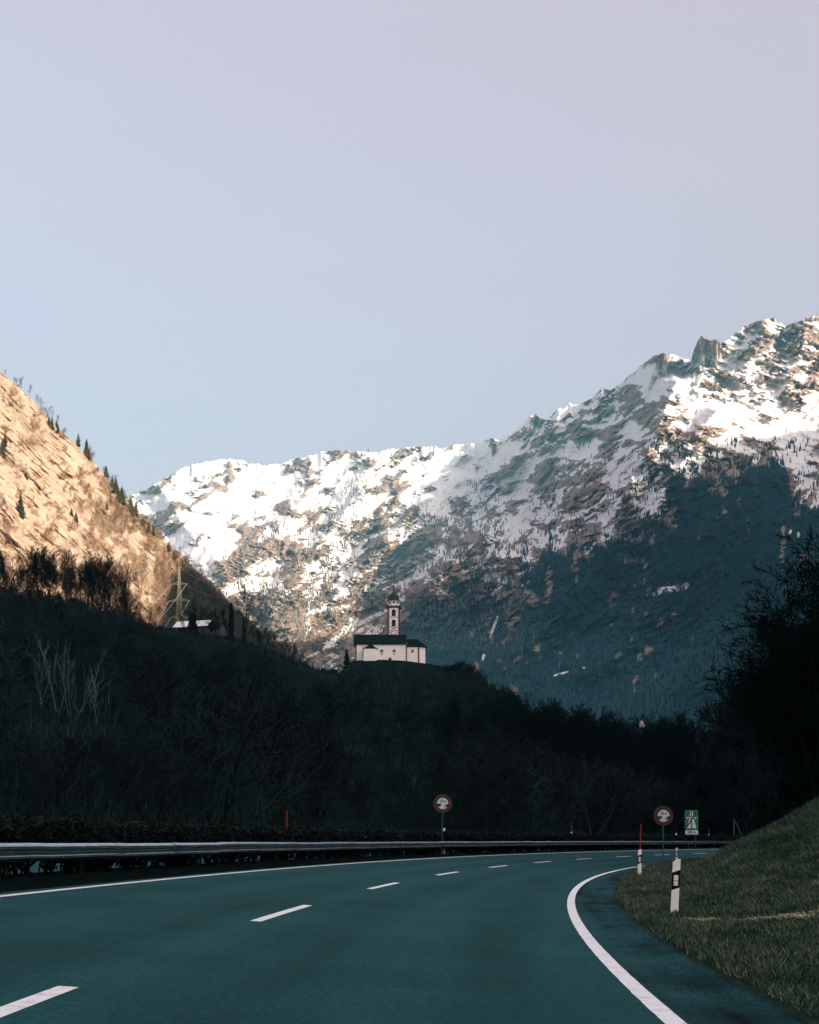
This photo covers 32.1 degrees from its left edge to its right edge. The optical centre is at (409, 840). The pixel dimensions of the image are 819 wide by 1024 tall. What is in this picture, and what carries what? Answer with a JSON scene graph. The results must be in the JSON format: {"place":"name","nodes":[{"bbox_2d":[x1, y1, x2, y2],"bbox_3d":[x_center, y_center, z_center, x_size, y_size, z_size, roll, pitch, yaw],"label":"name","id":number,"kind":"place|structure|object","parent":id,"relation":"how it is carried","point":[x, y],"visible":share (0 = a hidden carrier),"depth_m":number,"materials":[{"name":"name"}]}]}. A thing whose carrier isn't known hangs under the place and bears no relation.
{"place":"outdoors","nodes":[
{"label":"outdoors","id":0,"kind":"place"},
{"bbox_2d":[0,372,295,660],"bbox_3d":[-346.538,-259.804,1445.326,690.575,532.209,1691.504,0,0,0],"label":"mountainside","id":1,"kind":"structure","parent":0,"point":[18,413],"depth_m":1301.07,"materials":[{"name":"beige stone"}]},
{"bbox_2d":[0,440,6,457],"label":"conifer","id":2,"kind":"object","parent":1,"relation":"on","point":[2,449],"visible":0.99,"depth_m":1217.60,"materials":[{"name":"green plant"}]},
{"bbox_2d":[16,494,26,518],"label":"conifer","id":3,"kind":"object","parent":1,"relation":"on","point":[20,509],"visible":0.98,"depth_m":1150.87,"materials":[{"name":"green plant"}]},
{"bbox_2d":[0,381,315,668],"bbox_3d":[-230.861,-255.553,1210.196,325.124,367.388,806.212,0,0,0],"label":"mountainside scrub","id":4,"kind":"object","parent":1,"relation":"on","point":[197,589],"visible":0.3,"depth_m":1389.75,"materials":[{"name":"brown plant"}]},
{"bbox_2d":[168,569,189,620],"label":"pylon","id":5,"kind":"object","parent":1,"relation":"on","point":[178,593],"visible":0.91,"depth_m":949.69,"materials":[{"name":"metal"}]},
{"bbox_2d":[0,607,550,832],"bbox_3d":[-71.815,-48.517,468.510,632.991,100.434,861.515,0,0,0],"label":"hill","id":6,"kind":"structure","parent":0,"point":[380,670],"depth_m":274.56,"materials":[{"name":"black plant"}]},
{"bbox_2d":[0,555,14,595],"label":"bare tree","id":7,"kind":"object","parent":6,"relation":"on","point":[3,570],"visible":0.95,"depth_m":475.00,"materials":[{"name":"black plant"}]},
{"bbox_2d":[0,558,22,590],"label":"bare tree","id":8,"kind":"object","parent":6,"relation":"on","point":[10,566],"visible":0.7,"depth_m":495.06,"materials":[{"name":"brown plant"}]},
{"bbox_2d":[13,565,29,595],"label":"bare tree","id":9,"kind":"object","parent":6,"relation":"on","point":[21,583],"visible":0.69,"depth_m":488.28,"materials":[{"name":"black plant"}]},
{"bbox_2d":[22,560,40,604],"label":"bare tree","id":10,"kind":"object","parent":6,"relation":"on","point":[31,588],"visible":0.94,"depth_m":473.51,"materials":[{"name":"black plant"}]},
{"bbox_2d":[14,555,48,604],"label":"bare tree","id":11,"kind":"object","parent":6,"relation":"on","point":[30,572],"visible":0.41,"depth_m":487.00,"materials":[{"name":"brown plant"}]},
{"bbox_2d":[24,546,53,596],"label":"bare tree","id":12,"kind":"object","parent":6,"relation":"on","point":[27,559],"visible":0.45,"depth_m":488.97,"materials":[{"name":"black plant"}]},
{"bbox_2d":[24,544,54,591],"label":"bare tree","id":13,"kind":"object","parent":6,"relation":"on","point":[39,557],"visible":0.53,"depth_m":495.51,"materials":[{"name":"black plant"}]},
{"bbox_2d":[31,547,60,597],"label":"bare tree","id":14,"kind":"object","parent":6,"relation":"on","point":[45,568],"visible":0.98,"depth_m":469.71,"materials":[{"name":"black plant"}]},
{"bbox_2d":[15,545,78,599],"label":"bare tree","id":15,"kind":"object","parent":6,"relation":"on","point":[62,561],"visible":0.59,"depth_m":478.62,"materials":[{"name":"brown plant"}]},
{"bbox_2d":[34,640,65,707],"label":"pale tree","id":16,"kind":"object","parent":6,"relation":"on","point":[47,668],"visible":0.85,"depth_m":161.79,"materials":[{"name":"grey plant"}]},
{"bbox_2d":[27,634,74,719],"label":"pale tree","id":17,"kind":"object","parent":6,"relation":"on","point":[54,672],"visible":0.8,"depth_m":164.09,"materials":[{"name":"grey plant"}]},
{"bbox_2d":[34,551,76,599],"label":"bare tree","id":18,"kind":"object","parent":6,"relation":"on","point":[60,572],"visible":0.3,"depth_m":505.02,"materials":[{"name":"black plant"}]},
{"bbox_2d":[48,563,77,597],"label":"bare tree","id":19,"kind":"object","parent":6,"relation":"on","point":[60,579],"visible":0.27,"depth_m":501.82,"materials":[{"name":"brown plant"}]},
{"bbox_2d":[59,571,72,603],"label":"bare tree","id":20,"kind":"object","parent":6,"relation":"on","point":[66,585],"visible":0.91,"depth_m":488.57,"materials":[{"name":"black plant"}]},
{"bbox_2d":[39,634,93,657],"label":"bare tree","id":21,"kind":"object","parent":6,"relation":"on","point":[72,645],"visible":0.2,"depth_m":271.37,"materials":[{"name":"black plant"}]},
{"bbox_2d":[62,571,77,602],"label":"bare tree","id":22,"kind":"object","parent":6,"relation":"on","point":[71,588],"visible":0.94,"depth_m":488.60,"materials":[{"name":"black plant"}]},
{"bbox_2d":[62,569,83,604],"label":"bare tree","id":23,"kind":"object","parent":6,"relation":"on","point":[71,582],"visible":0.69,"depth_m":495.79,"materials":[{"name":"black plant"}]},
{"bbox_2d":[72,563,87,605],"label":"bare tree","id":24,"kind":"object","parent":6,"relation":"on","point":[79,578],"visible":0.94,"depth_m":493.79,"materials":[{"name":"black plant"}]},
{"bbox_2d":[54,636,111,724],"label":"pale tree","id":25,"kind":"object","parent":6,"relation":"on","point":[68,678],"visible":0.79,"depth_m":167.32,"materials":[{"name":"grey plant"}]},
{"bbox_2d":[79,556,92,609],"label":"bare tree","id":26,"kind":"object","parent":6,"relation":"on","point":[86,569],"visible":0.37,"depth_m":525.89,"materials":[{"name":"black plant"}]},
{"bbox_2d":[80,555,101,610],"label":"bare tree","id":27,"kind":"object","parent":6,"relation":"on","point":[92,577],"visible":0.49,"depth_m":495.00,"materials":[{"name":"black plant"}]},
{"bbox_2d":[83,555,114,610],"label":"bare tree","id":28,"kind":"object","parent":6,"relation":"on","point":[88,563],"visible":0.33,"depth_m":510.63,"materials":[{"name":"brown plant"}]},
{"bbox_2d":[88,553,110,612],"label":"bare tree","id":29,"kind":"object","parent":6,"relation":"on","point":[92,592],"visible":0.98,"depth_m":478.70,"materials":[{"name":"black plant"}]},
{"bbox_2d":[92,554,120,613],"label":"bare tree","id":30,"kind":"object","parent":6,"relation":"on","point":[103,580],"visible":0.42,"depth_m":510.48,"materials":[{"name":"black plant"}]},
{"bbox_2d":[93,570,129,618],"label":"bare tree","id":31,"kind":"object","parent":6,"relation":"on","point":[110,587],"visible":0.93,"depth_m":481.84,"materials":[{"name":"black plant"}]},
{"bbox_2d":[100,556,126,610],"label":"bare tree","id":32,"kind":"object","parent":6,"relation":"on","point":[114,568],"visible":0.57,"depth_m":505.44,"materials":[{"name":"black plant"}]},
{"bbox_2d":[91,568,138,618],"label":"bare tree","id":33,"kind":"object","parent":6,"relation":"on","point":[134,577],"visible":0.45,"depth_m":505.61,"materials":[{"name":"brown plant"}]},
{"bbox_2d":[100,560,132,609],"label":"bare tree","id":34,"kind":"object","parent":6,"relation":"on","point":[123,569],"visible":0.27,"depth_m":511.78,"materials":[{"name":"brown plant"}]},
{"bbox_2d":[107,572,135,622],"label":"bare tree","id":35,"kind":"object","parent":6,"relation":"on","point":[120,584],"visible":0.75,"depth_m":488.31,"materials":[{"name":"black plant"}]},
{"bbox_2d":[121,587,132,618],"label":"bare tree","id":36,"kind":"object","parent":6,"relation":"on","point":[124,596],"visible":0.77,"depth_m":479.99,"materials":[{"name":"black plant"}]},
{"bbox_2d":[184,597,200,635],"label":"bare tree","id":37,"kind":"object","parent":6,"relation":"on","point":[192,625],"visible":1,"depth_m":551.53,"materials":[{"name":"black plant"}]},
{"bbox_2d":[172,620,227,637],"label":"farmhouse","id":38,"kind":"object","parent":6,"relation":"on","point":[220,629],"visible":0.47,"depth_m":565.07,"materials":[{"name":"grey paint"}]},
{"bbox_2d":[204,607,219,634],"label":"bare tree","id":39,"kind":"object","parent":6,"relation":"on","point":[215,617],"visible":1,"depth_m":555.25,"materials":[{"name":"black plant"}]},
{"bbox_2d":[224,601,234,642],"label":"tree","id":40,"kind":"object","parent":6,"relation":"on","point":[231,628],"visible":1,"depth_m":555.46,"materials":[{"name":"black plant"}]},
{"bbox_2d":[225,582,274,643],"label":"bare tree","id":41,"kind":"object","parent":6,"relation":"on","point":[243,639],"visible":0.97,"depth_m":565.86,"materials":[{"name":"brown plant"}]},
{"bbox_2d":[261,697,302,729],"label":"bare tree","id":42,"kind":"object","parent":6,"relation":"on","point":[291,706],"visible":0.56,"depth_m":242.84,"materials":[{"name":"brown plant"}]},
{"bbox_2d":[353,578,426,662],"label":"church","id":43,"kind":"structure","parent":6,"relation":"on","point":[392,644],"depth_m":583.70,"materials":[{"name":"white paint"}]},
{"bbox_2d":[0,584,818,846],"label":"shaded wood","id":44,"kind":"object","parent":6,"relation":"on","point":[235,731],"visible":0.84,"depth_m":167.01,"materials":[{"name":"black plant"}]},
{"bbox_2d":[443,662,463,679],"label":"bare tree","id":45,"kind":"object","parent":6,"relation":"on","point":[450,667],"visible":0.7,"depth_m":539.37,"materials":[{"name":"black plant"}]},
{"bbox_2d":[482,680,507,701],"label":"bare tree","id":46,"kind":"object","parent":6,"relation":"on","point":[495,688],"visible":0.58,"depth_m":527.72,"materials":[{"name":"black plant"}]},
{"bbox_2d":[490,686,519,707],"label":"bare tree","id":47,"kind":"object","parent":6,"relation":"on","point":[511,694],"visible":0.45,"depth_m":529.67,"materials":[{"name":"black plant"}]},
{"bbox_2d":[502,689,535,731],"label":"bare tree","id":48,"kind":"object","parent":6,"relation":"on","point":[525,699],"visible":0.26,"depth_m":412.75,"materials":[{"name":"black plant"}]},
{"bbox_2d":[483,695,565,752],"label":"bare tree","id":49,"kind":"object","parent":6,"relation":"on","point":[528,713],"visible":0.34,"depth_m":290.90,"materials":[{"name":"black plant"}]},
{"bbox_2d":[501,700,558,741],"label":"bare tree","id":50,"kind":"object","parent":6,"relation":"on","point":[522,714],"visible":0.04,"depth_m":335.86,"materials":[{"name":"black plant"}]},
{"bbox_2d":[487,701,604,765],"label":"bare tree","id":51,"kind":"object","parent":6,"relation":"on","point":[515,725],"visible":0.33,"depth_m":284.53,"materials":[{"name":"black plant"}]},
{"bbox_2d":[531,697,574,751],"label":"bare tree","id":52,"kind":"object","parent":6,"relation":"on","point":[558,704],"visible":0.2,"depth_m":308.35,"materials":[{"name":"black plant"}]},
{"bbox_2d":[523,707,586,764],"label":"bare tree","id":53,"kind":"object","parent":6,"relation":"on","point":[540,724],"visible":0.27,"depth_m":281.91,"materials":[{"name":"black plant"}]},
{"bbox_2d":[529,707,594,757],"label":"bare tree","id":54,"kind":"object","parent":6,"relation":"on","point":[587,712],"visible":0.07,"depth_m":298.74,"materials":[{"name":"black plant"}]},
{"bbox_2d":[532,714,624,806],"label":"bare tree","id":55,"kind":"object","parent":6,"relation":"on","point":[556,735],"visible":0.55,"depth_m":234.91,"materials":[{"name":"black plant"}]},
{"bbox_2d":[532,705,626,733],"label":"bare tree","id":56,"kind":"object","parent":6,"relation":"on","point":[608,716],"visible":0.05,"depth_m":419.00,"materials":[{"name":"black plant"}]},
{"bbox_2d":[559,706,614,761],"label":"bare tree","id":57,"kind":"object","parent":6,"relation":"on","point":[606,717],"visible":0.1,"depth_m":321.79,"materials":[{"name":"black plant"}]},
{"bbox_2d":[570,705,629,762],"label":"bare tree","id":58,"kind":"object","parent":6,"relation":"on","point":[590,726],"visible":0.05,"depth_m":322.17,"materials":[{"name":"black plant"}]},
{"bbox_2d":[552,710,658,766],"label":"bare tree","id":59,"kind":"object","parent":6,"relation":"on","point":[629,727],"visible":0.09,"depth_m":331.90,"materials":[{"name":"black plant"}]},
{"bbox_2d":[574,709,657,770],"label":"bare tree","id":60,"kind":"object","parent":6,"relation":"on","point":[633,724],"visible":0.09,"depth_m":326.08,"materials":[{"name":"black plant"}]},
{"bbox_2d":[596,713,640,765],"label":"bare tree","id":61,"kind":"object","parent":6,"relation":"on","point":[615,729],"visible":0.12,"depth_m":329.20,"materials":[{"name":"black plant"}]},
{"bbox_2d":[599,732,656,786],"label":"bare tree","id":62,"kind":"object","parent":6,"relation":"on","point":[643,738],"visible":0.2,"depth_m":264.51,"materials":[{"name":"black plant"}]},
{"bbox_2d":[599,741,672,818],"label":"bare tree","id":63,"kind":"object","parent":6,"relation":"on","point":[641,755],"visible":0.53,"depth_m":229.61,"materials":[{"name":"black plant"}]},
{"bbox_2d":[631,717,670,778],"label":"bare tree","id":64,"kind":"object","parent":6,"relation":"on","point":[652,730],"visible":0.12,"depth_m":301.48,"materials":[{"name":"black plant"}]},
{"bbox_2d":[607,719,696,829],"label":"bare tree","id":65,"kind":"object","parent":6,"relation":"on","point":[650,743],"visible":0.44,"depth_m":239.84,"materials":[{"name":"black plant"}]},
{"bbox_2d":[616,716,706,778],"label":"bare tree","id":66,"kind":"object","parent":6,"relation":"on","point":[643,730],"visible":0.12,"depth_m":285.05,"materials":[{"name":"black plant"}]},
{"bbox_2d":[637,709,708,785],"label":"bare tree","id":67,"kind":"object","parent":6,"relation":"on","point":[679,716],"visible":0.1,"depth_m":287.15,"materials":[{"name":"black plant"}]},
{"bbox_2d":[647,712,711,769],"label":"bare tree","id":68,"kind":"object","parent":6,"relation":"on","point":[665,719],"visible":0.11,"depth_m":301.97,"materials":[{"name":"black plant"}]},
{"bbox_2d":[654,710,751,834],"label":"bare tree","id":69,"kind":"object","parent":6,"relation":"on","point":[703,735],"visible":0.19,"depth_m":192.07,"materials":[{"name":"black plant"}]},
{"bbox_2d":[669,691,739,772],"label":"bare tree","id":70,"kind":"object","parent":6,"relation":"on","point":[684,748],"visible":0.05,"depth_m":231.51,"materials":[{"name":"black plant"}]},
{"bbox_2d":[695,665,788,814],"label":"bare tree","id":71,"kind":"object","parent":6,"relation":"on","point":[716,720],"visible":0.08,"depth_m":197.85,"materials":[{"name":"black plant"}]},
{"bbox_2d":[0,849,719,1023],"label":"road","id":72,"kind":"structure","parent":0,"point":[476,939],"depth_m":14.68,"materials":[{"name":"grey asphalt"}]},
{"bbox_2d":[0,986,77,1017],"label":"lane marking","id":73,"kind":"object","parent":72,"relation":"on","point":[12,1007],"visible":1,"depth_m":9.29,"materials":[{"name":"paint"}]},
{"bbox_2d":[250,905,311,920],"bbox_3d":[-1.819,1.040,20.658,0.160,0.009,4.574,0,0,4],"label":"lane marking","id":74,"kind":"object","parent":72,"relation":"on","point":[263,918],"visible":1,"depth_m":20.32,"materials":[{"name":"paint"}]},
{"bbox_2d":[0,849,690,896],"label":"edge line","id":75,"kind":"object","parent":72,"relation":"on","point":[211,874],"visible":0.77,"depth_m":29.97,"materials":[{"name":"paint"}]},
{"bbox_2d":[567,865,686,1023],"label":"edge line","id":76,"kind":"object","parent":72,"relation":"on","point":[653,1004],"visible":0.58,"depth_m":14.18,"materials":[{"name":"paint"}]},
{"bbox_2d":[2,847,717,873],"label":"opposite road","id":77,"kind":"structure","parent":0,"point":[34,868],"depth_m":47.58,"materials":[{"name":"grey asphalt"}]},
{"bbox_2d":[0,848,720,892],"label":"median","id":78,"kind":"object","parent":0,"point":[34,880],"visible":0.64,"depth_m":34.41,"materials":[{"name":"soil"}]},
{"bbox_2d":[0,841,733,887],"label":"crash barrier","id":79,"kind":"object","parent":78,"relation":"on","point":[25,852],"visible":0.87,"depth_m":36.59,"materials":[{"name":"metal"}]},
{"bbox_2d":[0,813,746,877],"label":"hedge","id":80,"kind":"object","parent":78,"relation":"on","point":[27,828],"visible":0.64,"depth_m":44.17,"materials":[{"name":"plant"}]},
{"bbox_2d":[434,794,451,853],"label":"traffic sign","id":81,"kind":"object","parent":78,"relation":"on","point":[442,803],"visible":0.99,"depth_m":74.80,"materials":[{"name":"metal"}]},
{"bbox_2d":[685,810,697,847],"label":"motorway sign","id":82,"kind":"object","parent":78,"relation":"on","point":[691,819],"visible":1,"depth_m":134.59,"materials":[{"name":"metal"}]},
{"bbox_2d":[0,0,818,495],"label":"sky","id":83,"kind":"structure","parent":0,"point":[263,232],"materials":[{"name":"blue"}]},
{"bbox_2d":[125,315,818,745],"bbox_3d":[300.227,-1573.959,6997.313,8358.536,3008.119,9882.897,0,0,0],"label":"mountain range","id":84,"kind":"structure","parent":0,"point":[757,379],"depth_m":6144.60,"materials":[{"name":"white snow"}]},
{"bbox_2d":[157,435,818,747],"bbox_3d":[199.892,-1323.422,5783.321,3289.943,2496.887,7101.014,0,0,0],"label":"mountain forest","id":85,"kind":"object","parent":84,"relation":"on","point":[779,512],"visible":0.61,"depth_m":4660.27,"materials":[{"name":"green plant"}]},
{"bbox_2d":[576,868,806,1023],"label":"road shoulder","id":86,"kind":"object","parent":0,"point":[682,986],"visible":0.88,"depth_m":14.56},
{"bbox_2d":[614,795,818,1023],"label":"grass bank","id":87,"kind":"structure","parent":0,"point":[806,1017],"depth_m":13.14,"materials":[{"name":"green plant"}]},
{"bbox_2d":[638,825,641,873],"bbox_3d":[8.081,0.495,50.019,0.139,2.110,0.090,1,0,0],"label":"delineator post","id":88,"kind":"object","parent":87,"relation":"on","point":[639,859],"visible":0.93,"depth_m":49.98,"materials":[{"name":"white plastic"}]},
{"bbox_2d":[654,806,672,865],"bbox_3d":[11.591,0.029,65.033,0.890,3.202,0.098,0,0,-2],"label":"traffic sign","id":89,"kind":"object","parent":87,"relation":"on","point":[663,816],"visible":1,"depth_m":65.00,"materials":[{"name":"metal"}]},
{"bbox_2d":[671,859,680,912],"bbox_3d":[4.473,0.935,24.010,0.136,1.250,0.073,3,0,0],"label":"delineator post","id":90,"kind":"object","parent":87,"relation":"on","point":[675,885],"visible":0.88,"depth_m":23.98,"materials":[{"name":"white plastic"}]},
{"bbox_2d":[672,910,818,921],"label":"straw litter","id":91,"kind":"object","parent":87,"relation":"on","point":[799,914],"visible":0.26,"depth_m":21.73,"materials":[{"name":"brown plant"}]},
{"bbox_2d":[688,595,818,803],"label":"bare tree","id":92,"kind":"object","parent":87,"relation":"on","point":[809,785],"visible":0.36,"depth_m":69.78,"materials":[{"name":"black plant"}]},
{"bbox_2d":[703,533,818,715],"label":"bare tree","id":93,"kind":"object","parent":87,"relation":"on","point":[798,666],"visible":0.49,"depth_m":68.11,"materials":[{"name":"black plant"}]},
{"bbox_2d":[714,584,818,799],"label":"bare tree","id":94,"kind":"object","parent":87,"relation":"on","point":[756,700],"visible":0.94,"depth_m":63.50,"materials":[{"name":"black plant"}]},
{"bbox_2d":[715,651,818,807],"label":"bare tree","id":95,"kind":"object","parent":87,"relation":"on","point":[786,791],"visible":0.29,"depth_m":74.24,"materials":[{"name":"black plant"}]},
{"bbox_2d":[717,558,818,736],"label":"bare tree","id":96,"kind":"object","parent":87,"relation":"on","point":[812,607],"visible":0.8,"depth_m":64.11,"materials":[{"name":"black plant"}]},
{"bbox_2d":[719,525,818,680],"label":"bare tree","id":97,"kind":"object","parent":87,"relation":"on","point":[802,563],"visible":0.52,"depth_m":71.63,"materials":[{"name":"black plant"}]},
{"bbox_2d":[724,663,818,805],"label":"bare tree","id":98,"kind":"object","parent":87,"relation":"on","point":[785,796],"visible":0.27,"depth_m":86.37,"materials":[{"name":"black plant"}]},
{"bbox_2d":[735,607,818,755],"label":"bare tree","id":99,"kind":"object","parent":87,"relation":"on","point":[815,751],"visible":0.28,"depth_m":70.13,"materials":[{"name":"black plant"}]},
{"bbox_2d":[736,593,818,741],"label":"bare tree","id":100,"kind":"object","parent":87,"relation":"on","point":[791,676],"visible":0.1,"depth_m":75.23,"materials":[{"name":"black plant"}]},
{"bbox_2d":[670,703,781,830],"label":"bare tree","id":101,"kind":"object","parent":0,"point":[737,725],"visible":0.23,"depth_m":176.62,"materials":[{"name":"black plant"}]},
{"bbox_2d":[671,664,816,814],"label":"bare tree","id":102,"kind":"object","parent":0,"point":[696,749],"visible":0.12,"depth_m":172.34,"materials":[{"name":"black plant"}]},
{"bbox_2d":[692,666,810,808],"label":"bare tree","id":103,"kind":"object","parent":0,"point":[738,753],"visible":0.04,"depth_m":172.41,"materials":[{"name":"black plant"}]},
{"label":"outer verge","id":104,"kind":"structure","parent":0,"visible":0},
{"bbox_2d":[678,672,764,804],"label":"bare tree","id":105,"kind":"object","parent":104,"relation":"on","point":[725,697],"visible":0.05,"depth_m":194.39,"materials":[{"name":"black plant"}]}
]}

